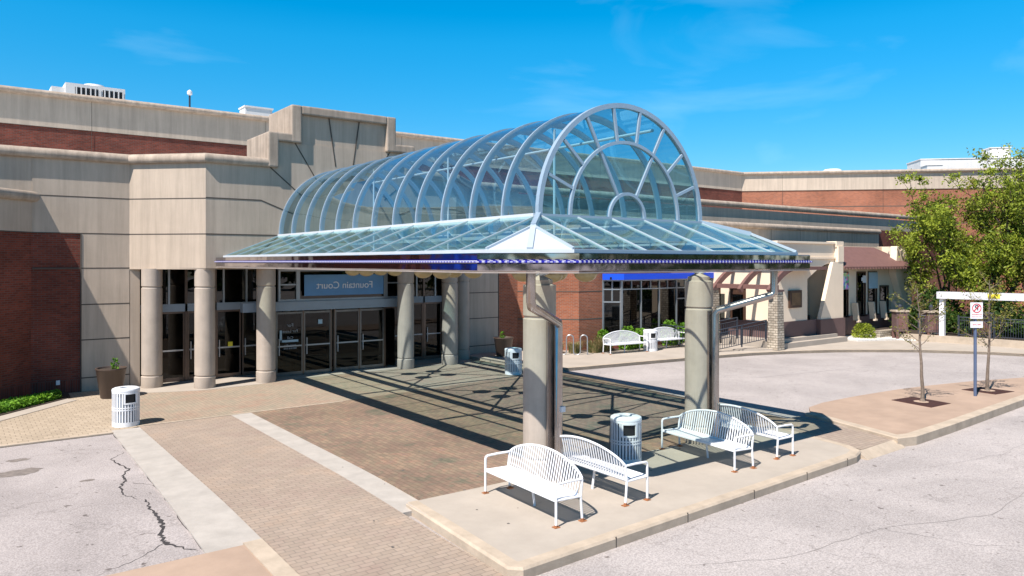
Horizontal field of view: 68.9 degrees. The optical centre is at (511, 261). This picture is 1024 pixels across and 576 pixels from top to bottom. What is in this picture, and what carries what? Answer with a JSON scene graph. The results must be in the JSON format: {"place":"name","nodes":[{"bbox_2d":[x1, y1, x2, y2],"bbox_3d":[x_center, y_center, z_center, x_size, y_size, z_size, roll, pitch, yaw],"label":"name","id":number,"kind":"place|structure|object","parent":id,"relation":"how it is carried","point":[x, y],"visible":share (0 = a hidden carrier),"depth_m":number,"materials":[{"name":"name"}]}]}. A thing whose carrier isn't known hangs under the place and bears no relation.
{"place":"outdoors","nodes":[
{"label":"outdoors","id":0,"kind":"place"},
{"bbox_2d":[0,392,69,415],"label":"planting bed","id":1,"kind":"object","parent":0,"point":[65,395],"visible":0.22,"depth_m":21.31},
{"bbox_2d":[0,388,61,412],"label":"ground cover","id":2,"kind":"object","parent":1,"relation":"on","point":[15,403],"visible":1,"depth_m":21.22,"materials":[{"name":"green plant"}]},
{"bbox_2d":[0,398,76,420],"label":"concrete path","id":3,"kind":"structure","parent":0,"point":[30,410],"depth_m":20.68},
{"bbox_2d":[0,390,143,447],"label":"paver walk","id":4,"kind":"structure","parent":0,"point":[87,412],"depth_m":19.07,"materials":[{"name":"brick"}]},
{"bbox_2d":[95,366,126,398],"bbox_3d":[-12.130,3.650,22.590,0.860,0.900,0.860,0,0,-37],"label":"planter","id":5,"kind":"object","parent":4,"relation":"on","point":[109,379],"visible":0.87,"depth_m":22.30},
{"bbox_2d":[110,357,119,368],"bbox_3d":[-12.021,3.092,22.612,0.254,0.416,0.231,0,0,-43],"label":"seedling","id":6,"kind":"object","parent":5,"relation":"in","point":[115,361],"visible":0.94,"depth_m":22.61,"materials":[{"name":"green plant"}]},
{"bbox_2d":[111,386,139,427],"bbox_3d":[-9.709,3.625,18.779,0.647,0.950,0.644,0,0,41],"label":"litter bin","id":7,"kind":"object","parent":4,"relation":"on","point":[125,406],"visible":1,"depth_m":18.54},
{"bbox_2d":[0,401,343,447],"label":"pale joint strip","id":8,"kind":"object","parent":4,"relation":"on","point":[55,439],"visible":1,"depth_m":17.71,"materials":[{"name":"concrete"}]},
{"bbox_2d":[0,434,204,575],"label":"side lane","id":9,"kind":"structure","parent":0,"point":[57,518],"depth_m":12.17,"materials":[{"name":"asphalt"}]},
{"bbox_2d":[0,458,94,481],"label":"oil stain","id":10,"kind":"object","parent":9,"relation":"on","point":[26,471],"visible":1,"depth_m":14.63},
{"bbox_2d":[96,435,200,575],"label":"tar crack","id":11,"kind":"object","parent":9,"relation":"on","point":[164,542],"visible":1,"depth_m":11.96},
{"bbox_2d":[112,427,260,552],"bbox_3d":[-6.802,4.275,14.586,0.820,0.350,9.200,0,0,-37],"label":"concrete band","id":12,"kind":"object","parent":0,"point":[210,519],"visible":0.71,"depth_m":12.99,"materials":[{"name":"concrete"}]},
{"bbox_2d":[107,545,272,575],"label":"side pavement","id":13,"kind":"structure","parent":0,"point":[242,560],"depth_m":10.18,"materials":[{"name":"concrete"}]},
{"bbox_2d":[243,538,299,575],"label":"curb","id":14,"kind":"structure","parent":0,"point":[268,557],"depth_m":10.44,"materials":[{"name":"concrete"}]},
{"bbox_2d":[139,358,470,392],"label":"entrance pavement","id":15,"kind":"structure","parent":0,"point":[221,382],"depth_m":25.99,"materials":[{"name":"concrete"}]},
{"bbox_2d":[139,415,503,575],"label":"brick lane","id":16,"kind":"structure","parent":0,"point":[300,514],"depth_m":12.48,"materials":[{"name":"brick"}]},
{"bbox_2d":[232,413,416,516],"bbox_3d":[-4.458,4.275,16.344,0.520,0.350,9.500,0,0,-37],"label":"concrete band","id":17,"kind":"object","parent":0,"point":[390,494],"visible":0.6,"depth_m":15.04,"materials":[{"name":"concrete"}]},
{"bbox_2d":[140,358,522,424],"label":"plaza","id":18,"kind":"structure","parent":0,"point":[159,407],"depth_m":23.61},
{"bbox_2d":[505,347,521,374],"bbox_3d":[0.050,3.625,27.349,0.644,0.950,0.647,0,0,-17],"label":"litter bin","id":19,"kind":"object","parent":18,"relation":"on","point":[513,360],"visible":1,"depth_m":27.11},
{"bbox_2d":[0,0,1023,171],"label":"sky","id":20,"kind":"structure","parent":0,"point":[741,85],"materials":[{"name":"blue"}]},
{"bbox_2d":[252,372,786,499],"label":"plaza","id":21,"kind":"structure","parent":0,"point":[479,421],"depth_m":18.71,"materials":[{"name":"brick"}]},
{"bbox_2d":[565,340,583,353],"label":"ornamental grass","id":22,"kind":"object","parent":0,"point":[576,347],"depth_m":32.60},
{"bbox_2d":[407,427,849,560],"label":"bench pad pavement","id":23,"kind":"structure","parent":0,"point":[687,474],"depth_m":13.07,"materials":[{"name":"concrete"}]},
{"bbox_2d":[214,103,812,482],"bbox_3d":[-1.168,0.400,20.374,9.000,7.400,16.320,0,0,-37],"label":"glass canopy","id":24,"kind":"object","parent":23,"relation":"on","point":[535,252],"visible":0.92,"depth_m":16.09,"materials":[{"name":"blue metal"}]},
{"bbox_2d":[345,169,401,275],"bbox_3d":[-4.624,-1.315,24.982,1.628,3.570,1.622,0,0,-37],"label":"chandelier","id":25,"kind":"object","parent":24,"relation":"hanging from","point":[368,273],"visible":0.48,"depth_m":24.88,"materials":[{"name":"beige metal"}]},
{"bbox_2d":[414,157,481,278],"bbox_3d":[-1.816,-1.315,21.238,1.628,3.570,1.622,0,0,-37],"label":"chandelier","id":26,"kind":"object","parent":24,"relation":"hanging from","point":[441,275],"visible":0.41,"depth_m":21.13,"materials":[{"name":"beige metal"}]},
{"bbox_2d":[511,129,597,282],"bbox_3d":[0.992,-1.315,17.494,1.628,3.570,1.622,0,0,-37],"label":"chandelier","id":27,"kind":"object","parent":24,"relation":"hanging from","point":[582,277],"visible":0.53,"depth_m":17.37,"materials":[{"name":"white metal"}]},
{"bbox_2d":[482,444,586,528],"bbox_3d":[0.332,3.612,12.499,0.650,0.959,2.150,0,0,-34],"label":"bench","id":28,"kind":"object","parent":23,"relation":"on","point":[546,488],"visible":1,"depth_m":12.49,"materials":[{"name":"metal"}]},
{"bbox_2d":[560,435,650,506],"bbox_3d":[1.496,3.612,13.497,0.650,0.959,2.150,0,0,-36],"label":"bench","id":29,"kind":"object","parent":23,"relation":"on","point":[619,472],"visible":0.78,"depth_m":13.09,"materials":[{"name":"metal"}]},
{"bbox_2d":[610,413,641,464],"bbox_3d":[2.342,3.625,15.343,0.644,0.950,0.647,0,0,-5],"label":"litter bin","id":30,"kind":"object","parent":23,"relation":"on","point":[626,439],"visible":0.92,"depth_m":15.09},
{"bbox_2d":[406,429,860,575],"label":"kerb","id":31,"kind":"structure","parent":23,"relation":"on","point":[476,547],"depth_m":11.65,"materials":[{"name":"concrete"}]},
{"bbox_2d":[659,409,755,472],"bbox_3d":[4.040,3.612,15.555,0.650,0.959,2.150,0,0,-31],"label":"bench","id":32,"kind":"object","parent":23,"relation":"on","point":[734,446],"visible":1,"depth_m":15.55,"materials":[{"name":"metal"}]},
{"bbox_2d":[719,404,795,459],"bbox_3d":[5.136,3.612,16.477,0.650,0.959,2.150,0,0,-33],"label":"bench","id":33,"kind":"object","parent":23,"relation":"on","point":[767,433],"visible":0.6,"depth_m":15.93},
{"bbox_2d":[409,406,1023,575],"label":"road","id":34,"kind":"structure","parent":0,"point":[936,481],"depth_m":11.99,"materials":[{"name":"asphalt"}]},
{"bbox_2d":[692,365,1023,565],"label":"hairline crack","id":35,"kind":"object","parent":34,"relation":"on","point":[899,525],"visible":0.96,"depth_m":12.05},
{"bbox_2d":[860,440,905,459],"bbox_3d":[8.244,4.274,16.633,1.756,0.352,0.240,0,0,-38],"label":"threshold strip","id":36,"kind":"object","parent":34,"relation":"on","point":[881,449],"visible":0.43,"depth_m":16.58,"materials":[{"name":"concrete"}]},
{"bbox_2d":[470,340,1023,371],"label":"pavement","id":37,"kind":"structure","parent":0,"point":[583,358],"depth_m":33.17,"materials":[{"name":"concrete"}]},
{"bbox_2d":[493,336,513,356],"bbox_3d":[-0.360,3.650,31.730,0.860,0.900,0.860,0,0,-37],"label":"planter","id":38,"kind":"object","parent":37,"relation":"on","point":[501,344],"visible":0.65,"depth_m":31.42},
{"bbox_2d":[563,334,587,354],"bbox_3d":[2.498,3.580,32.196,1.554,0.905,0.054,0,0,4],"label":"bike rack","id":39,"kind":"object","parent":37,"relation":"on","point":[573,344],"visible":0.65,"depth_m":32.16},
{"bbox_2d":[602,330,647,354],"bbox_3d":[4.987,3.522,32.934,2.150,0.959,0.650,0,0,-31],"label":"bench","id":40,"kind":"object","parent":37,"relation":"on","point":[631,335],"visible":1,"depth_m":33.05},
{"bbox_2d":[582,344,681,351],"bbox_3d":[7.146,4.093,35.973,9.422,0.215,0.982,0,0,-36],"label":"planting bed","id":41,"kind":"object","parent":37,"relation":"on","point":[615,349],"visible":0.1,"depth_m":34.15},
{"bbox_2d":[585,340,602,352],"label":"ornamental grass","id":42,"kind":"object","parent":41,"relation":"on","point":[593,347],"depth_m":32.75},
{"bbox_2d":[594,334,610,351],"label":"ornamental grass","id":43,"kind":"object","parent":41,"relation":"on","point":[606,347],"depth_m":33.08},
{"bbox_2d":[596,328,612,349],"bbox_3d":[4.164,3.552,33.817,0.870,1.055,0.936,0,0,-37],"label":"leafy plant","id":44,"kind":"object","parent":41,"relation":"on","point":[604,332],"visible":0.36,"depth_m":33.74,"materials":[{"name":"green plant"}]},
{"bbox_2d":[617,326,636,349],"bbox_3d":[5.279,3.492,34.133,0.955,1.223,0.977,0,0,-37],"label":"leafy plant","id":45,"kind":"object","parent":41,"relation":"on","point":[629,328],"visible":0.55,"depth_m":34.01,"materials":[{"name":"green plant"}]},
{"bbox_2d":[632,327,644,348],"bbox_3d":[5.940,3.556,34.717,0.870,1.031,0.857,0,0,-37],"label":"leafy plant","id":46,"kind":"object","parent":41,"relation":"on","point":[640,332],"visible":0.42,"depth_m":34.57,"materials":[{"name":"green plant"}]},
{"bbox_2d":[660,320,679,345],"bbox_3d":[7.564,3.407,35.902,1.056,1.380,1.050,0,0,-37],"label":"leafy plant","id":47,"kind":"object","parent":41,"relation":"on","point":[668,322],"visible":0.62,"depth_m":35.76,"materials":[{"name":"green plant"}]},
{"bbox_2d":[678,322,684,342],"bbox_3d":[8.417,3.490,36.417,0.836,1.129,0.866,0,0,-37],"label":"leafy plant","id":48,"kind":"object","parent":41,"relation":"on","point":[681,334],"visible":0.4,"depth_m":36.38,"materials":[{"name":"green plant"}]},
{"bbox_2d":[643,329,657,350],"bbox_3d":[6.240,3.525,33.679,0.644,0.950,0.647,0,0,-17],"label":"litter bin","id":49,"kind":"object","parent":37,"relation":"on","point":[651,334],"visible":0.99,"depth_m":33.43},
{"bbox_2d":[654,327,684,347],"bbox_3d":[7.207,3.522,34.724,2.150,0.959,0.650,0,0,-34],"label":"bench","id":50,"kind":"object","parent":37,"relation":"on","point":[671,336],"visible":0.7,"depth_m":34.96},
{"bbox_2d":[661,324,684,345],"bbox_3d":[8.095,3.509,34.540,0.055,1.002,3.727,0,0,-31],"label":"railing","id":51,"kind":"object","parent":37,"relation":"on","point":[674,333],"visible":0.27,"depth_m":35.18,"materials":[{"name":"metal"}]},
{"bbox_2d":[676,342,771,350],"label":"ramp","id":52,"kind":"structure","parent":37,"relation":"on","point":[744,348],"depth_m":34.06,"materials":[{"name":"concrete"}]},
{"bbox_2d":[719,317,737,339],"bbox_3d":[9.460,3.309,34.970,2.826,1.362,0.060,0,0,-24],"label":"railing","id":53,"kind":"object","parent":37,"relation":"on","point":[736,335],"visible":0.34,"depth_m":35.25,"materials":[{"name":"metal"}]},
{"bbox_2d":[719,320,766,349],"bbox_3d":[10.300,3.319,33.475,2.802,1.381,0.061,0,0,-22],"label":"railing","id":54,"kind":"object","parent":37,"relation":"on","point":[741,335],"visible":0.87,"depth_m":33.47,"materials":[{"name":"metal"}]},
{"bbox_2d":[703,240,911,350],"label":"restaurant","id":55,"kind":"structure","parent":37,"relation":"on","point":[830,310],"depth_m":37.41,"materials":[{"name":"beige paint"}]},
{"bbox_2d":[719,289,724,318],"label":"door","id":56,"kind":"structure","parent":55,"relation":"in","point":[720,304],"depth_m":37.65,"materials":[{"name":"brown wood"}]},
{"bbox_2d":[730,289,745,319],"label":"door","id":57,"kind":"structure","parent":55,"relation":"in","point":[735,295],"depth_m":36.83,"materials":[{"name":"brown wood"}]},
{"bbox_2d":[788,290,801,307],"bbox_3d":[13.607,1.780,35.858,1.000,0.840,0.115,0,0,-37],"label":"menu frame","id":58,"kind":"object","parent":55,"relation":"attached to","point":[794,298],"visible":1,"depth_m":35.74,"materials":[{"name":"brown wood"}]},
{"bbox_2d":[843,273,848,289],"bbox_3d":[17.739,1.030,39.848,0.880,0.900,0.030,0,0,-37],"label":"art poster","id":59,"kind":"object","parent":55,"relation":"attached to","point":[845,281],"visible":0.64,"depth_m":39.89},
{"bbox_2d":[843,272,848,316],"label":"window","id":60,"kind":"structure","parent":55,"relation":"in","point":[844,291],"depth_m":40.14,"materials":[{"name":"black glass"}]},
{"bbox_2d":[856,271,865,315],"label":"window","id":61,"kind":"structure","parent":55,"relation":"in","point":[860,286],"depth_m":41.12,"materials":[{"name":"black glass"}]},
{"bbox_2d":[867,271,876,313],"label":"window","id":62,"kind":"structure","parent":55,"relation":"in","point":[871,293],"depth_m":41.77,"materials":[{"name":"black glass"}]},
{"bbox_2d":[869,272,877,288],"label":"pale poster","id":63,"kind":"object","parent":55,"relation":"attached to","point":[873,279],"visible":1,"depth_m":41.65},
{"bbox_2d":[879,285,889,313],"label":"window","id":64,"kind":"structure","parent":55,"relation":"in","point":[883,289],"depth_m":42.66,"materials":[{"name":"black glass"}]},
{"bbox_2d":[845,334,915,340],"bbox_3d":[19.720,4.065,39.040,5.600,0.270,3.600,0,0,-37],"label":"gravel bed","id":65,"kind":"object","parent":37,"relation":"on","point":[850,338],"visible":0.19,"depth_m":38.06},
{"bbox_2d":[851,323,876,338],"bbox_3d":[18.283,3.575,38.849,1.297,0.843,1.294,0,0,-37],"label":"boxwood shrub","id":66,"kind":"object","parent":65,"relation":"on","point":[864,330],"visible":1,"depth_m":38.67,"materials":[{"name":"green plant"}]},
{"bbox_2d":[872,329,891,337],"bbox_3d":[19.830,3.780,39.560,2.200,0.340,0.440,0,0,-37],"label":"stone edging","id":67,"kind":"object","parent":65,"relation":"on","point":[883,333],"visible":0.5,"depth_m":39.01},
{"bbox_2d":[890,304,909,338],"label":"lantern pillar","id":68,"kind":"structure","parent":65,"relation":"on","point":[896,322],"depth_m":38.14,"materials":[{"name":"brown brick"}]},
{"bbox_2d":[869,311,1023,340],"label":"planting bed","id":69,"kind":"object","parent":37,"relation":"on","point":[947,333],"visible":0.14,"depth_m":38.57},
{"bbox_2d":[918,313,938,334],"bbox_3d":[21.175,3.165,37.725,1.183,1.070,0.076,0,0,35],"label":"iron fence","id":70,"kind":"object","parent":69,"relation":"on","point":[936,333],"visible":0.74,"depth_m":37.59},
{"bbox_2d":[922,305,938,334],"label":"lantern pillar","id":71,"kind":"structure","parent":69,"relation":"on","point":[927,330],"depth_m":37.63,"materials":[{"name":"brick"}]},
{"bbox_2d":[885,168,992,312],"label":"tree","id":72,"kind":"object","parent":69,"relation":"on","point":[937,224],"visible":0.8,"depth_m":41.49,"materials":[{"name":"green plant"}]},
{"bbox_2d":[887,286,1023,337],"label":"undergrowth","id":73,"kind":"object","parent":69,"relation":"on","point":[997,307],"visible":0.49,"depth_m":38.85,"materials":[{"name":"green plant"}]},
{"bbox_2d":[958,315,991,338],"bbox_3d":[22.580,3.165,36.435,0.066,1.070,1.474,0,0,-43],"label":"iron fence","id":74,"kind":"object","parent":69,"relation":"on","point":[966,320],"visible":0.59,"depth_m":36.65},
{"bbox_2d":[932,225,1023,324],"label":"tree","id":75,"kind":"object","parent":69,"relation":"on","point":[1000,257],"visible":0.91,"depth_m":38.92,"materials":[{"name":"green plant"}]},
{"bbox_2d":[942,143,1023,309],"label":"tree","id":76,"kind":"object","parent":69,"relation":"on","point":[1015,190],"visible":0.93,"depth_m":40.29,"materials":[{"name":"green plant"}]},
{"bbox_2d":[977,307,992,336],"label":"lantern pillar","id":77,"kind":"structure","parent":69,"relation":"on","point":[982,330],"depth_m":36.53,"materials":[{"name":"concrete"}]},
{"bbox_2d":[950,177,1023,318],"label":"tree","id":78,"kind":"object","parent":69,"relation":"on","point":[966,217],"visible":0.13,"depth_m":43.06,"materials":[{"name":"green plant"}]},
{"bbox_2d":[993,317,1023,339],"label":"iron fence","id":79,"kind":"object","parent":69,"relation":"on","point":[1005,337],"visible":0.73,"depth_m":35.42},
{"bbox_2d":[1007,245,1023,326],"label":"tree","id":80,"kind":"object","parent":69,"relation":"on","point":[1021,275],"visible":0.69,"depth_m":37.68,"materials":[{"name":"green plant"}]},
{"bbox_2d":[564,352,1023,426],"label":"driveway","id":81,"kind":"structure","parent":0,"point":[793,393],"depth_m":27.07,"materials":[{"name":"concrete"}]},
{"bbox_2d":[0,85,1023,399],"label":"mall building","id":82,"kind":"structure","parent":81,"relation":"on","point":[124,223],"depth_m":27.09,"materials":[{"name":"concrete"}]},
{"bbox_2d":[49,82,124,98],"bbox_3d":[-20.942,-7.510,36.756,3.100,2.420,2.060,0,0,-37],"label":"rooftop air conditioner","id":83,"kind":"object","parent":82,"relation":"on","point":[91,89],"visible":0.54,"depth_m":36.03,"materials":[{"name":"white metal"}]},
{"bbox_2d":[162,311,184,381],"bbox_3d":[-11.620,2.890,25.410,0.900,2.380,0.120,0,0,-37],"label":"door","id":84,"kind":"structure","parent":82,"relation":"in","point":[173,322],"depth_m":25.49,"materials":[{"name":"glass"}]},
{"bbox_2d":[187,90,191,106],"bbox_3d":[-17.120,-7.725,39.660,0.260,2.850,0.247,0,0,-37],"label":"rooftop light pole","id":85,"kind":"object","parent":82,"relation":"on","point":[189,92],"visible":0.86,"depth_m":39.61,"materials":[{"name":"metal"}]},
{"bbox_2d":[188,311,194,379],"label":"door","id":86,"kind":"structure","parent":82,"relation":"in","point":[191,375],"depth_m":25.81,"materials":[{"name":"glass"}]},
{"bbox_2d":[217,309,240,377],"bbox_3d":[-10.080,2.890,26.565,0.850,2.380,0.120,0,0,-37],"label":"door","id":87,"kind":"structure","parent":82,"relation":"in","point":[228,321],"depth_m":26.58,"materials":[{"name":"glass"}]},
{"bbox_2d":[242,312,256,374],"bbox_3d":[-9.400,2.890,27.075,0.750,2.380,0.120,0,0,-37],"label":"door","id":88,"kind":"structure","parent":82,"relation":"in","point":[248,319],"depth_m":27.01,"materials":[{"name":"glass"}]},
{"bbox_2d":[238,105,273,115],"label":"rooftop unit","id":89,"kind":"object","parent":82,"relation":"on","point":[254,110],"visible":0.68,"depth_m":41.31,"materials":[{"name":"white metal"}]},
{"bbox_2d":[280,323,297,349],"bbox_3d":[-8.002,2.676,26.803,0.680,0.921,0.016,0,0,-37],"label":"leasing notice","id":90,"kind":"object","parent":82,"relation":"attached to","point":[288,337],"visible":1,"depth_m":26.78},
{"bbox_2d":[276,311,302,376],"bbox_3d":[-7.994,2.940,26.842,0.980,2.280,0.120,0,0,-37],"label":"door","id":91,"kind":"structure","parent":82,"relation":"in","point":[288,361],"depth_m":26.86,"materials":[{"name":"glass"}]},
{"bbox_2d":[304,310,329,373],"bbox_3d":[-7.154,2.940,27.472,1.040,2.280,0.120,0,0,-37],"label":"door","id":92,"kind":"structure","parent":82,"relation":"in","point":[316,336],"depth_m":27.47,"materials":[{"name":"glass"}]},
{"bbox_2d":[277,269,397,301],"bbox_3d":[-6.364,0.840,27.927,4.840,1.160,0.120,0,0,-37],"label":"window frame","id":93,"kind":"structure","parent":82,"relation":"in","point":[385,295],"depth_m":27.04,"materials":[{"name":"metal"}]},
{"bbox_2d":[304,274,383,295],"bbox_3d":[-6.226,0.850,27.885,3.160,0.760,0.036,0,0,-37],"label":"sign","id":94,"kind":"object","parent":82,"relation":"hanging from","point":[340,284],"visible":1,"depth_m":27.81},
{"bbox_2d":[335,309,358,370],"bbox_3d":[-6.218,2.940,28.174,0.980,2.280,0.120,0,0,-37],"label":"door","id":95,"kind":"structure","parent":82,"relation":"in","point":[346,321],"depth_m":28.18,"materials":[{"name":"glass"}]},
{"bbox_2d":[360,308,383,368],"bbox_3d":[-5.394,2.940,28.792,1.000,2.280,0.120,0,0,-37],"label":"door","id":96,"kind":"structure","parent":82,"relation":"in","point":[371,320],"depth_m":28.81,"materials":[{"name":"glass"}]},
{"bbox_2d":[395,307,397,361],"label":"door","id":97,"kind":"structure","parent":82,"relation":"in","point":[396,357],"depth_m":30.57,"materials":[{"name":"brown metal"}]},
{"bbox_2d":[413,302,422,359],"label":"door","id":98,"kind":"structure","parent":82,"relation":"in","point":[418,307],"depth_m":31.22,"materials":[{"name":"glass"}]},
{"bbox_2d":[425,302,440,358],"bbox_3d":[-3.340,2.890,31.620,0.800,2.380,0.120,0,0,-37],"label":"door","id":99,"kind":"structure","parent":82,"relation":"in","point":[432,309],"depth_m":31.63,"materials":[{"name":"glass"}]},
{"bbox_2d":[602,279,687,341],"bbox_3d":[7.544,2.250,36.658,8.040,2.880,0.700,0,0,-37],"label":"window frame","id":100,"kind":"structure","parent":82,"relation":"in","point":[621,289],"depth_m":34.84,"materials":[{"name":"metal"}]},
{"bbox_2d":[604,280,686,339],"bbox_3d":[7.538,2.250,36.666,7.933,2.860,0.609,0,0,-37],"label":"shop window","id":101,"kind":"structure","parent":82,"relation":"in","point":[631,298],"depth_m":35.34,"materials":[{"name":"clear glass"}]},
{"bbox_2d":[921,164,943,168],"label":"rooftop unit","id":102,"kind":"object","parent":82,"relation":"on","point":[933,166],"visible":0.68,"depth_m":61.90,"materials":[{"name":"white metal"}]},
{"bbox_2d":[906,157,1023,168],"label":"rooftop unit","id":103,"kind":"object","parent":82,"relation":"on","point":[953,163],"visible":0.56,"depth_m":62.84,"materials":[{"name":"white metal"}]},
{"bbox_2d":[981,147,1011,156],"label":"rooftop unit","id":104,"kind":"object","parent":103,"relation":"on","point":[995,151],"visible":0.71,"depth_m":63.02,"materials":[{"name":"white metal"}]},
{"bbox_2d":[563,349,1023,370],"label":"kerb","id":105,"kind":"structure","parent":81,"relation":"on","point":[881,350],"depth_m":33.37,"materials":[{"name":"concrete"}]},
{"bbox_2d":[805,394,1023,446],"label":"kerb","id":106,"kind":"structure","parent":81,"relation":"on","point":[929,433],"depth_m":18.76,"materials":[{"name":"concrete"}]},
{"bbox_2d":[899,333,1023,348],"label":"retaining wall","id":107,"kind":"structure","parent":81,"relation":"on","point":[969,341],"depth_m":36.33,"materials":[{"name":"concrete"}]},
{"bbox_2d":[936,291,1023,335],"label":"walkway canopy","id":108,"kind":"object","parent":107,"relation":"on","point":[983,296],"visible":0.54,"depth_m":36.52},
{"bbox_2d":[760,416,892,449],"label":"crossing pavers","id":109,"kind":"object","parent":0,"point":[859,440],"visible":0.5,"depth_m":17.92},
{"bbox_2d":[809,377,1023,437],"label":"island pavement","id":110,"kind":"structure","parent":0,"point":[883,411],"depth_m":21.00,"materials":[{"name":"concrete"}]},
{"bbox_2d":[893,397,950,407],"bbox_3d":[11.802,4.042,21.514,1.072,0.036,1.323,0,0,-26],"label":"tree grate","id":111,"kind":"object","parent":110,"relation":"on","point":[926,403],"visible":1,"depth_m":21.41,"materials":[{"name":"metal"}]},
{"bbox_2d":[886,280,952,401],"bbox_3d":[11.718,2.247,21.598,1.725,3.569,1.705,0,0,38],"label":"sapling","id":112,"kind":"object","parent":111,"relation":"on","point":[922,398],"visible":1,"depth_m":21.58,"materials":[{"name":"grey plant"}]},
{"bbox_2d":[970,302,982,395],"bbox_3d":[13.948,2.630,22.468,0.370,2.820,0.127,0,0,0],"label":"no parking sign","id":113,"kind":"object","parent":110,"relation":"on","point":[976,310],"visible":1,"depth_m":22.41,"materials":[{"name":"white metal"}]},
{"bbox_2d":[962,387,1014,394],"bbox_3d":[14.915,4.042,23.405,1.103,0.036,1.005,0,0,-29],"label":"tree grate","id":114,"kind":"object","parent":110,"relation":"on","point":[991,391],"visible":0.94,"depth_m":23.22,"materials":[{"name":"metal"}]},
{"bbox_2d":[954,270,1018,390],"bbox_3d":[14.924,2.108,23.276,2.054,3.851,1.725,0,0,-37],"label":"sapling","id":115,"kind":"object","parent":114,"relation":"on","point":[989,340],"visible":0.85,"depth_m":23.28,"materials":[{"name":"grey plant"}]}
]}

